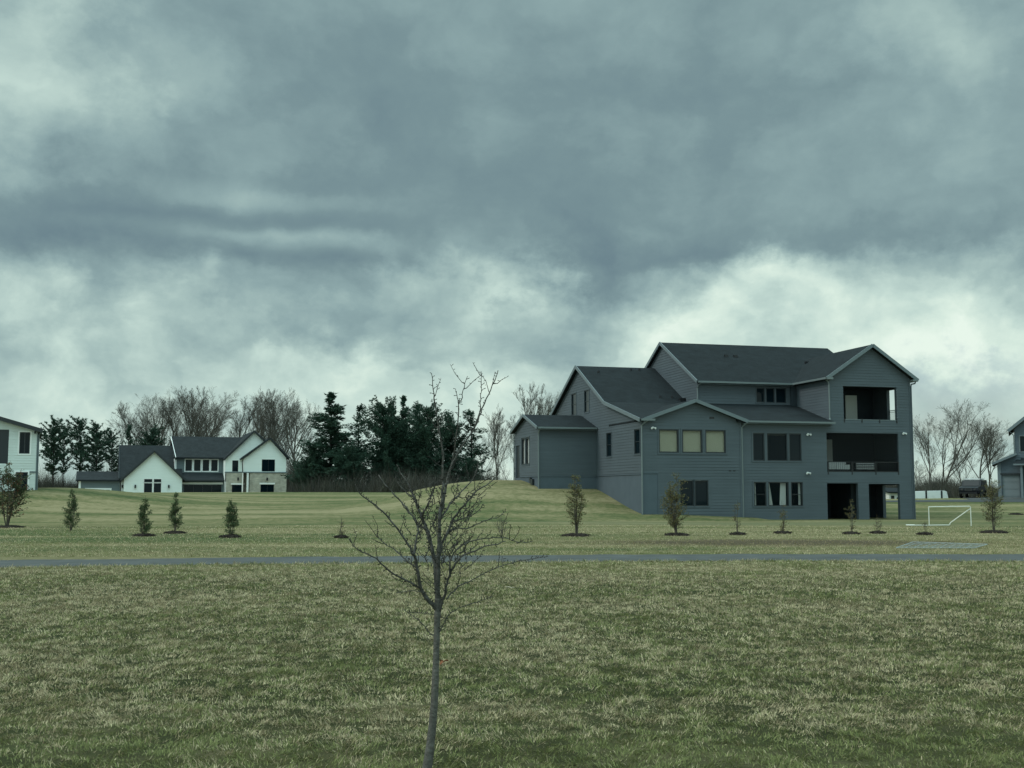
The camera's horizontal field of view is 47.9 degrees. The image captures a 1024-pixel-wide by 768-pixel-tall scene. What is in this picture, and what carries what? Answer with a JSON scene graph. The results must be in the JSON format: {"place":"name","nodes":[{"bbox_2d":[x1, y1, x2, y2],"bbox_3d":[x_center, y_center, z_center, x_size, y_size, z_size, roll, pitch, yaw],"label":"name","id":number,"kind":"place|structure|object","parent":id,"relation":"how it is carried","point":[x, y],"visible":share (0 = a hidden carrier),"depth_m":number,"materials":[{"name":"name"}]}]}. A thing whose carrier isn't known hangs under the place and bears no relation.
{"place":"outdoors","nodes":[
{"label":"outdoors","id":0,"kind":"place"},
{"bbox_2d":[0,480,1023,767],"bbox_3d":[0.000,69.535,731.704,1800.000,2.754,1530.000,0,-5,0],"label":"ground","id":1,"kind":"structure","parent":0,"point":[524,504],"depth_m":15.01,"materials":[{"name":"plant"}]},
{"bbox_2d":[0,525,25,527],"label":"mulch bed","id":2,"kind":"object","parent":1,"relation":"on","point":[8,526],"visible":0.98,"depth_m":57.93,"materials":[{"name":"brown soil"}]},
{"bbox_2d":[0,461,33,525],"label":"young tree","id":3,"kind":"object","parent":2,"relation":"on","point":[13,481],"visible":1,"depth_m":58.27,"materials":[{"name":"green plant"}]},
{"bbox_2d":[0,416,42,491],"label":"white sided house","id":4,"kind":"structure","parent":1,"relation":"on","point":[23,453],"depth_m":87.44,"materials":[{"name":"grey"}]},
{"bbox_2d":[14,471,28,490],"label":"window","id":5,"kind":"structure","parent":4,"relation":"in","point":[25,473],"depth_m":87.41,"materials":[{"name":"grey"}]},
{"bbox_2d":[17,431,31,454],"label":"window","id":6,"kind":"structure","parent":4,"relation":"in","point":[24,445],"depth_m":87.67,"materials":[{"name":"grey"}]},
{"bbox_2d":[39,415,72,487],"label":"pine tree","id":7,"kind":"object","parent":1,"relation":"on","point":[51,439],"visible":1,"depth_m":171.37,"materials":[{"name":"green plant"}]},
{"bbox_2d":[52,425,74,485],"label":"pine tree","id":8,"kind":"object","parent":1,"relation":"on","point":[63,462],"visible":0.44,"depth_m":181.71,"materials":[{"name":"green plant"}]},
{"bbox_2d":[62,489,81,530],"bbox_3d":[-20.423,5.830,53.386,0.843,2.042,0.892,0,-5,0],"label":"young tree","id":9,"kind":"object","parent":1,"relation":"on","point":[73,504],"visible":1,"depth_m":53.32,"materials":[{"name":"green plant"}]},
{"bbox_2d":[60,415,93,487],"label":"pine tree","id":10,"kind":"object","parent":1,"relation":"on","point":[80,428],"visible":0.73,"depth_m":175.89,"materials":[{"name":"green plant"}]},
{"bbox_2d":[74,419,120,470],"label":"pine tree","id":11,"kind":"object","parent":1,"relation":"on","point":[98,444],"visible":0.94,"depth_m":169.16,"materials":[{"name":"green plant"}]},
{"bbox_2d":[97,427,121,470],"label":"pine tree","id":12,"kind":"object","parent":1,"relation":"on","point":[111,452],"visible":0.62,"depth_m":179.85,"materials":[{"name":"green plant"}]},
{"bbox_2d":[113,424,136,470],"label":"pine tree","id":13,"kind":"object","parent":1,"relation":"on","point":[127,435],"visible":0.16,"depth_m":185.81,"materials":[{"name":"green plant"}]},
{"bbox_2d":[103,401,149,445],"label":"bare tree","id":14,"kind":"object","parent":1,"relation":"on","point":[122,413],"visible":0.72,"depth_m":206.03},
{"bbox_2d":[107,395,179,447],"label":"bare tree","id":15,"kind":"object","parent":1,"relation":"on","point":[138,423],"visible":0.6,"depth_m":208.45,"materials":[{"name":"plant"}]},
{"bbox_2d":[132,533,156,536],"bbox_3d":[-14.982,6.144,46.920,0.994,0.204,0.984,0,-5,0],"label":"mulch bed","id":16,"kind":"object","parent":1,"relation":"on","point":[142,534],"visible":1,"depth_m":46.63,"materials":[{"name":"brown soil"}]},
{"bbox_2d":[136,495,153,533],"bbox_3d":[-14.951,5.402,47.001,0.742,1.710,0.714,0,-5,0],"label":"young tree","id":17,"kind":"object","parent":16,"relation":"on","point":[143,519],"visible":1,"depth_m":46.86,"materials":[{"name":"green plant"}]},
{"bbox_2d":[133,424,166,445],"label":"pine tree","id":18,"kind":"object","parent":1,"relation":"on","point":[152,437],"visible":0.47,"depth_m":185.71,"materials":[{"name":"green plant"}]},
{"bbox_2d":[135,391,194,445],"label":"bare tree","id":19,"kind":"object","parent":1,"relation":"on","point":[173,408],"visible":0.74,"depth_m":204.41,"materials":[{"name":"plant"}]},
{"bbox_2d":[134,389,202,445],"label":"bare tree","id":20,"kind":"object","parent":1,"relation":"on","point":[161,419],"visible":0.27,"depth_m":212.47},
{"bbox_2d":[163,530,186,533],"bbox_3d":[-14.608,6.421,49.883,1.058,0.196,1.038,0,-5,0],"label":"mulch bed","id":21,"kind":"object","parent":1,"relation":"on","point":[174,532],"visible":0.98,"depth_m":49.61,"materials":[{"name":"brown soil"}]},
{"bbox_2d":[167,492,184,530],"bbox_3d":[-14.594,5.600,49.961,0.839,1.872,0.766,-2,-6,20],"label":"young tree","id":22,"kind":"object","parent":21,"relation":"on","point":[174,512],"visible":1,"depth_m":49.94,"materials":[{"name":"green plant"}]},
{"bbox_2d":[76,431,289,491],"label":"white farmhouse","id":23,"kind":"object","parent":1,"relation":"on","point":[253,461],"visible":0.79,"depth_m":165.06,"materials":[{"name":"grey"}]},
{"bbox_2d":[143,482,152,491],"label":"window","id":24,"kind":"structure","parent":23,"relation":"in","point":[147,486],"depth_m":160.49,"materials":[{"name":"grey"}]},
{"bbox_2d":[153,482,161,491],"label":"window","id":25,"kind":"structure","parent":23,"relation":"in","point":[157,486],"depth_m":160.94,"materials":[{"name":"grey"}]},
{"bbox_2d":[184,459,192,471],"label":"window","id":26,"kind":"structure","parent":23,"relation":"in","point":[188,465],"depth_m":165.96,"materials":[{"name":"grey"}]},
{"bbox_2d":[193,459,201,471],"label":"window","id":27,"kind":"structure","parent":23,"relation":"in","point":[197,463],"depth_m":166.41,"materials":[{"name":"grey"}]},
{"bbox_2d":[184,485,221,491],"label":"window","id":28,"kind":"structure","parent":23,"relation":"in","point":[187,488],"depth_m":164.55,"materials":[{"name":"grey"}]},
{"bbox_2d":[202,459,209,471],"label":"window","id":29,"kind":"structure","parent":23,"relation":"in","point":[205,462],"depth_m":166.82,"materials":[{"name":"grey"}]},
{"bbox_2d":[210,459,218,471],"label":"window","id":30,"kind":"structure","parent":23,"relation":"in","point":[214,463],"depth_m":167.23,"materials":[{"name":"grey"}]},
{"bbox_2d":[260,484,273,491],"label":"window","id":31,"kind":"structure","parent":23,"relation":"in","point":[264,487],"depth_m":164.79,"materials":[{"name":"grey"}]},
{"bbox_2d":[262,459,274,470],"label":"window","id":32,"kind":"structure","parent":23,"relation":"in","point":[267,464],"depth_m":165.24,"materials":[{"name":"grey"}]},
{"bbox_2d":[164,385,214,436],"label":"bare tree","id":33,"kind":"object","parent":1,"relation":"on","point":[205,409],"visible":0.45,"depth_m":213.51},
{"bbox_2d":[163,388,220,444],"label":"bare tree","id":34,"kind":"object","parent":1,"relation":"on","point":[186,412],"visible":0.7,"depth_m":206.19,"materials":[{"name":"plant"}]},
{"bbox_2d":[163,385,260,441],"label":"bare tree","id":35,"kind":"object","parent":1,"relation":"on","point":[201,421],"visible":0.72,"depth_m":202.76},
{"bbox_2d":[190,391,239,436],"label":"bare tree","id":36,"kind":"object","parent":1,"relation":"on","point":[223,422],"visible":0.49,"depth_m":219.42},
{"bbox_2d":[218,534,240,537],"bbox_3d":[-11.157,6.013,45.541,0.951,0.200,1.068,0,-5,0],"label":"mulch bed","id":37,"kind":"object","parent":1,"relation":"on","point":[230,536],"visible":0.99,"depth_m":45.24,"materials":[{"name":"brown soil"}]},
{"bbox_2d":[221,500,240,534],"bbox_3d":[-11.129,5.320,45.624,0.770,1.611,0.686,0,-5,0],"label":"young tree","id":38,"kind":"object","parent":37,"relation":"on","point":[231,512],"visible":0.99,"depth_m":45.57,"materials":[{"name":"green plant"}]},
{"bbox_2d":[219,389,270,436],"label":"bare tree","id":39,"kind":"object","parent":1,"relation":"on","point":[240,430],"visible":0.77,"depth_m":211.87,"materials":[{"name":"plant"}]},
{"bbox_2d":[244,387,281,440],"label":"bare tree","id":40,"kind":"object","parent":1,"relation":"on","point":[262,421],"visible":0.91,"depth_m":206.77,"materials":[{"name":"plant"}]},
{"bbox_2d":[246,391,315,447],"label":"bare tree","id":41,"kind":"object","parent":1,"relation":"on","point":[281,414],"visible":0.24,"depth_m":218.33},
{"bbox_2d":[256,405,310,472],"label":"bare tree","id":42,"kind":"object","parent":1,"relation":"on","point":[287,433],"visible":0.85,"depth_m":205.99,"materials":[{"name":"plant"}]},
{"bbox_2d":[251,388,318,453],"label":"bare tree","id":43,"kind":"object","parent":1,"relation":"on","point":[272,407],"visible":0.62,"depth_m":210.03,"materials":[{"name":"plant"}]},
{"bbox_2d":[257,395,321,465],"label":"bare tree","id":44,"kind":"object","parent":1,"relation":"on","point":[303,434],"visible":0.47,"depth_m":215.41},
{"bbox_2d":[290,443,330,490],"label":"pine tree","id":45,"kind":"object","parent":1,"relation":"on","point":[312,455],"visible":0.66,"depth_m":147.00,"materials":[{"name":"green plant"}]},
{"bbox_2d":[281,392,380,483],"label":"pine tree","id":46,"kind":"object","parent":1,"relation":"on","point":[334,435],"visible":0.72,"depth_m":148.27,"materials":[{"name":"green plant"}]},
{"bbox_2d":[326,441,372,488],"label":"pine tree","id":47,"kind":"object","parent":1,"relation":"on","point":[340,463],"visible":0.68,"depth_m":144.92,"materials":[{"name":"green plant"}]},
{"bbox_2d":[341,404,380,479],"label":"pine tree","id":48,"kind":"object","parent":1,"relation":"on","point":[360,407],"visible":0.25,"depth_m":155.96,"materials":[{"name":"green plant"}]},
{"bbox_2d":[353,395,416,484],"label":"pine tree","id":49,"kind":"object","parent":1,"relation":"on","point":[389,440],"visible":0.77,"depth_m":149.00,"materials":[{"name":"green plant"}]},
{"bbox_2d":[382,395,432,482],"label":"pine tree","id":50,"kind":"object","parent":1,"relation":"on","point":[404,412],"visible":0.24,"depth_m":153.49,"materials":[{"name":"green plant"}]},
{"bbox_2d":[399,400,458,483],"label":"pine tree","id":51,"kind":"object","parent":1,"relation":"on","point":[423,442],"visible":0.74,"depth_m":148.53,"materials":[{"name":"green plant"}]},
{"bbox_2d":[349,362,547,767],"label":"bare sapling","id":52,"kind":"object","parent":1,"relation":"on","point":[436,556],"visible":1,"depth_m":7.21,"materials":[{"name":"grey plant"}]},
{"bbox_2d":[433,411,468,481],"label":"pine tree","id":53,"kind":"object","parent":1,"relation":"on","point":[449,450],"visible":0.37,"depth_m":152.20,"materials":[{"name":"green plant"}]},
{"bbox_2d":[433,408,494,481],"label":"pine tree","id":54,"kind":"object","parent":1,"relation":"on","point":[471,415],"visible":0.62,"depth_m":149.53,"materials":[{"name":"green plant"}]},
{"bbox_2d":[458,455,483,482],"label":"pine tree","id":55,"kind":"object","parent":1,"relation":"on","point":[469,464],"visible":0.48,"depth_m":145.28,"materials":[{"name":"green plant"}]},
{"bbox_2d":[467,435,508,479],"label":"bare tree","id":56,"kind":"object","parent":1,"relation":"on","point":[491,458],"visible":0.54,"depth_m":164.19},
{"bbox_2d":[485,404,512,471],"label":"bare tree","id":57,"kind":"object","parent":1,"relation":"on","point":[499,433],"visible":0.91,"depth_m":170.16,"materials":[{"name":"plant"}]},
{"bbox_2d":[490,434,512,476],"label":"bare tree","id":58,"kind":"object","parent":1,"relation":"on","point":[502,459],"visible":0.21,"depth_m":159.23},
{"bbox_2d":[38,446,997,498],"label":"undergrowth","id":59,"kind":"object","parent":1,"relation":"on","point":[949,487],"visible":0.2,"depth_m":142.55,"materials":[{"name":"plant"}]},
{"bbox_2d":[506,383,556,439],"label":"bare tree","id":60,"kind":"object","parent":1,"relation":"on","point":[531,408],"visible":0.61,"depth_m":169.90,"materials":[{"name":"plant"}]},
{"bbox_2d":[532,391,560,414],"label":"bare tree","id":61,"kind":"object","parent":1,"relation":"on","point":[552,398],"visible":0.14,"depth_m":176.08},
{"bbox_2d":[562,533,590,536],"bbox_3d":[2.575,6.138,46.881,1.338,0.201,1.332,0,-5,0],"label":"mulch bed","id":62,"kind":"object","parent":1,"relation":"on","point":[577,534],"visible":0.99,"depth_m":46.56,"materials":[{"name":"brown soil"}]},
{"bbox_2d":[562,474,587,532],"bbox_3d":[2.600,4.961,47.038,1.077,2.594,1.038,-2,-6,18],"label":"young tree","id":63,"kind":"object","parent":62,"relation":"on","point":[576,505],"visible":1,"depth_m":47.03,"materials":[{"name":"green plant"}]},
{"bbox_2d":[664,532,689,535],"bbox_3d":[6.853,6.221,47.676,1.216,0.169,1.177,0,-5,0],"label":"mulch bed","id":64,"kind":"object","parent":1,"relation":"on","point":[676,534],"visible":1,"depth_m":47.28,"materials":[{"name":"brown soil"}]},
{"bbox_2d":[659,473,689,532],"bbox_3d":[6.713,4.987,47.721,1.310,2.676,1.407,0,-5,0],"label":"young tree","id":65,"kind":"object","parent":64,"relation":"on","point":[675,496],"visible":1,"depth_m":47.67,"materials":[{"name":"green plant"}]},
{"bbox_2d":[510,342,918,519],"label":"grey house","id":66,"kind":"structure","parent":1,"relation":"on","point":[765,432],"depth_m":79.07,"materials":[{"name":"wood"}]},
{"bbox_2d":[521,437,524,465],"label":"window","id":67,"kind":"structure","parent":66,"relation":"in","point":[522,438],"depth_m":85.95,"materials":[{"name":"grey"}]},
{"bbox_2d":[525,436,529,465],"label":"window","id":68,"kind":"structure","parent":66,"relation":"in","point":[527,440],"depth_m":84.83,"materials":[{"name":"grey"}]},
{"bbox_2d":[571,392,576,415],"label":"window","id":69,"kind":"structure","parent":66,"relation":"in","point":[573,395],"depth_m":87.90,"materials":[{"name":"grey"}]},
{"bbox_2d":[584,388,589,413],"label":"window","id":70,"kind":"structure","parent":66,"relation":"in","point":[587,394],"depth_m":84.91,"materials":[{"name":"grey"}]},
{"bbox_2d":[606,431,611,457],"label":"window","id":71,"kind":"structure","parent":66,"relation":"in","point":[608,434],"depth_m":80.05,"materials":[{"name":"grey"}]},
{"bbox_2d":[634,427,640,455],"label":"window","id":72,"kind":"structure","parent":66,"relation":"in","point":[637,433],"depth_m":74.82,"materials":[{"name":"grey"}]},
{"bbox_2d":[657,428,679,453],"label":"window","id":73,"kind":"structure","parent":66,"relation":"in","point":[668,441],"depth_m":74.46,"materials":[{"name":"grey"}]},
{"bbox_2d":[678,479,694,507],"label":"window","id":74,"kind":"structure","parent":66,"relation":"in","point":[689,493],"depth_m":74.41,"materials":[{"name":"grey"}]},
{"bbox_2d":[680,428,703,453],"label":"window","id":75,"kind":"structure","parent":66,"relation":"in","point":[692,439],"depth_m":74.88,"materials":[{"name":"grey"}]},
{"bbox_2d":[694,479,709,507],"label":"window","id":76,"kind":"structure","parent":66,"relation":"in","point":[702,486],"depth_m":74.66,"materials":[{"name":"grey"}]},
{"bbox_2d":[704,428,726,454],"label":"window","id":77,"kind":"structure","parent":66,"relation":"in","point":[715,440],"depth_m":75.28,"materials":[{"name":"grey"}]},
{"bbox_2d":[751,431,765,461],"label":"window","id":78,"kind":"structure","parent":66,"relation":"in","point":[758,439],"depth_m":76.10,"materials":[{"name":"grey"}]},
{"bbox_2d":[752,481,767,507],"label":"window","id":79,"kind":"structure","parent":66,"relation":"in","point":[753,482],"depth_m":75.80,"materials":[{"name":"grey"}]},
{"bbox_2d":[755,387,765,403],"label":"window","id":80,"kind":"structure","parent":66,"relation":"in","point":[759,391],"depth_m":81.64,"materials":[{"name":"grey"}]},
{"bbox_2d":[765,387,775,403],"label":"window","id":81,"kind":"structure","parent":66,"relation":"in","point":[770,391],"depth_m":81.84,"materials":[{"name":"grey"}]},
{"bbox_2d":[766,432,788,461],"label":"window","id":82,"kind":"structure","parent":66,"relation":"in","point":[777,446],"depth_m":76.45,"materials":[{"name":"grey"}]},
{"bbox_2d":[767,481,789,507],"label":"window","id":83,"kind":"structure","parent":66,"relation":"in","point":[782,483],"depth_m":76.28,"materials":[{"name":"grey"}]},
{"bbox_2d":[775,387,786,403],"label":"window","id":84,"kind":"structure","parent":66,"relation":"in","point":[780,392],"depth_m":82.06,"materials":[{"name":"grey"}]},
{"bbox_2d":[788,432,802,462],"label":"window","id":85,"kind":"structure","parent":66,"relation":"in","point":[795,442],"depth_m":76.78,"materials":[{"name":"grey"}]},
{"bbox_2d":[790,481,803,507],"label":"window","id":86,"kind":"structure","parent":66,"relation":"in","point":[800,504],"depth_m":76.51,"materials":[{"name":"grey"}]},
{"bbox_2d":[827,439,832,460],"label":"door","id":87,"kind":"structure","parent":66,"relation":"in","point":[829,442],"depth_m":82.20,"materials":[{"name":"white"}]},
{"bbox_2d":[829,462,850,470],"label":"patio sofa","id":88,"kind":"object","parent":66,"relation":"on","point":[833,466],"visible":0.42,"depth_m":78.83,"materials":[{"name":"grey"}]},
{"bbox_2d":[845,395,856,418],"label":"door","id":89,"kind":"structure","parent":66,"relation":"in","point":[850,400],"depth_m":82.96,"materials":[{"name":"white"}]},
{"bbox_2d":[773,530,791,533],"bbox_3d":[11.746,6.433,49.912,0.865,0.193,0.882,0,-5,0],"label":"mulch bed","id":90,"kind":"object","parent":1,"relation":"on","point":[781,532],"visible":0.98,"depth_m":49.68,"materials":[{"name":"brown soil"}]},
{"bbox_2d":[777,504,788,530],"bbox_3d":[11.739,5.787,49.914,0.467,1.489,0.507,0,-5,0],"label":"young tree","id":91,"kind":"object","parent":90,"relation":"on","point":[783,522],"visible":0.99,"depth_m":49.88,"materials":[{"name":"green plant"}]},
{"bbox_2d":[885,488,897,498],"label":"white barn","id":92,"kind":"structure","parent":1,"relation":"on","point":[891,493],"depth_m":193.98,"materials":[{"name":"grey"}]},
{"bbox_2d":[914,460,931,488],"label":"bare tree","id":93,"kind":"object","parent":1,"relation":"on","point":[916,476],"visible":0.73,"depth_m":158.52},
{"bbox_2d":[913,414,941,479],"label":"bare tree","id":94,"kind":"object","parent":1,"relation":"on","point":[923,441],"visible":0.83,"depth_m":171.98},
{"bbox_2d":[915,491,947,498],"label":"white trailer","id":95,"kind":"object","parent":1,"relation":"on","point":[928,494],"visible":0.71,"depth_m":148.31,"materials":[{"name":"white"}]},
{"bbox_2d":[906,506,971,525],"bbox_3d":[23.083,7.157,62.604,3.360,1.076,1.052,0,-5,0],"label":"soccer goal","id":96,"kind":"object","parent":1,"relation":"on","point":[943,525],"visible":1,"depth_m":62.17,"materials":[{"name":"grey"}]},
{"bbox_2d":[896,542,987,547],"bbox_3d":[13.856,5.185,36.982,2.404,0.075,3.515,-3,-6,27],"label":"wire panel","id":97,"kind":"object","parent":1,"relation":"on","point":[942,546],"visible":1,"depth_m":36.94,"materials":[{"name":"grey"}]},
{"bbox_2d":[946,447,979,482],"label":"bare tree","id":98,"kind":"object","parent":1,"relation":"on","point":[960,468],"visible":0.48,"depth_m":178.25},
{"bbox_2d":[923,399,1008,483],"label":"bare tree","id":99,"kind":"object","parent":1,"relation":"on","point":[959,422],"visible":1,"depth_m":162.49,"materials":[{"name":"plant"}]},
{"bbox_2d":[948,416,1014,478],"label":"bare tree","id":100,"kind":"object","parent":1,"relation":"on","point":[981,464],"visible":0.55,"depth_m":171.17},
{"bbox_2d":[975,420,1010,486],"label":"bare tree","id":101,"kind":"object","parent":1,"relation":"on","point":[989,449],"visible":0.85,"depth_m":165.90,"materials":[{"name":"plant"}]},
{"bbox_2d":[978,530,1007,532],"bbox_3d":[21.172,6.511,50.697,1.343,0.189,1.265,0,-5,0],"label":"mulch bed","id":102,"kind":"object","parent":1,"relation":"on","point":[993,531],"visible":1,"depth_m":50.43,"materials":[{"name":"brown soil"}]},
{"bbox_2d":[978,476,1006,529],"bbox_3d":[21.119,5.335,50.763,1.221,2.552,1.394,0,-5,0],"label":"young tree","id":103,"kind":"object","parent":102,"relation":"on","point":[992,505],"visible":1,"depth_m":50.64,"materials":[{"name":"green plant"}]},
{"bbox_2d":[992,417,1023,497],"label":"blue grey house","id":104,"kind":"structure","parent":1,"relation":"on","point":[1010,470],"depth_m":116.09,"materials":[{"name":"grey"}]},
{"bbox_2d":[1002,475,1020,497],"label":"garage door","id":105,"kind":"structure","parent":104,"relation":"in","point":[1011,488],"depth_m":115.89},
{"bbox_2d":[0,554,1023,567],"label":"path","id":106,"kind":"structure","parent":0,"point":[510,558],"depth_m":30.89,"materials":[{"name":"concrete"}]},
{"bbox_2d":[0,0,1023,491],"label":"sky","id":107,"kind":"structure","parent":0,"point":[357,201],"materials":[{"name":"grey"}]},
{"bbox_2d":[886,499,1023,501],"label":"road","id":108,"kind":"structure","parent":0,"point":[979,500],"depth_m":110.56,"materials":[{"name":"asphalt"}]},
{"bbox_2d":[966,497,1023,498],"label":"driveway","id":109,"kind":"structure","parent":0,"point":[994,498],"depth_m":114.20,"materials":[{"name":"asphalt"}]},
{"bbox_2d":[959,479,986,497],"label":"parked suv","id":110,"kind":"object","parent":109,"relation":"on","point":[970,486],"visible":0.91,"depth_m":117.06,"materials":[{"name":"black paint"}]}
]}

